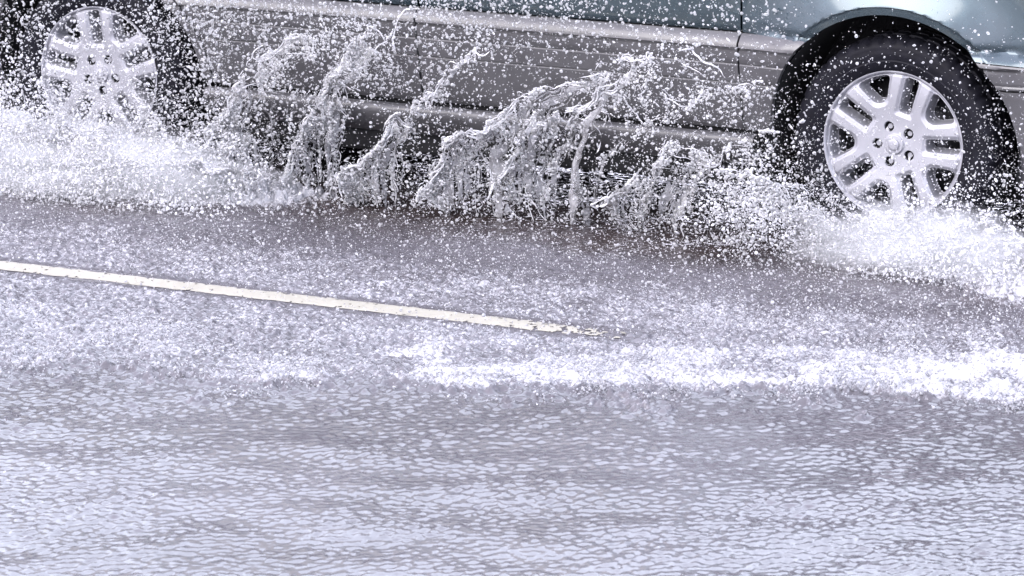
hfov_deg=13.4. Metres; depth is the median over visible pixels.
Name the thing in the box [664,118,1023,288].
water droplets
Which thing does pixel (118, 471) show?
water
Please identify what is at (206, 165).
water splash
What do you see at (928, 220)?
water droplets
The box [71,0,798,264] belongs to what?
water droplets
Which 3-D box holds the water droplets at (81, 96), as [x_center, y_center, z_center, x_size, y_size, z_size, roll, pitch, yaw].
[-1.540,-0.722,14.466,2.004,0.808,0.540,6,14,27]
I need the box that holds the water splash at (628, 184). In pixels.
[0,10,1020,250]
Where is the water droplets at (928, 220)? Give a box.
[595,1,1023,293]
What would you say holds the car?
on the water
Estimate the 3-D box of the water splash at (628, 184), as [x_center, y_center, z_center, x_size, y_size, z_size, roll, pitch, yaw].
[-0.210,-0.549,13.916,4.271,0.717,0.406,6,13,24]
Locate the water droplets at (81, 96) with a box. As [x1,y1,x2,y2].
[0,0,337,221]
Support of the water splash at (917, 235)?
on the water
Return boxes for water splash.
[0,104,268,194]
[203,8,749,235]
[719,166,1023,271]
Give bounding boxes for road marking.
[0,261,625,337]
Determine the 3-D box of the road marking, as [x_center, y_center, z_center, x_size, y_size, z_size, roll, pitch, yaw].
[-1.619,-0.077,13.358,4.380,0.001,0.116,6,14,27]
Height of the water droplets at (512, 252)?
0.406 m
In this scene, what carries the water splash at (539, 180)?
on the water
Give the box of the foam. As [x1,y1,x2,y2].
[0,252,1023,413]
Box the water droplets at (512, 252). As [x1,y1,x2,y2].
[0,80,1023,412]
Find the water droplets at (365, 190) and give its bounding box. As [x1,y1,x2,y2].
[1,6,1023,265]
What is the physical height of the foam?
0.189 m
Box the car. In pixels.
[0,0,1023,242]
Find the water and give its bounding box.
[0,109,1023,575]
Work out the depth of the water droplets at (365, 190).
13.97 m

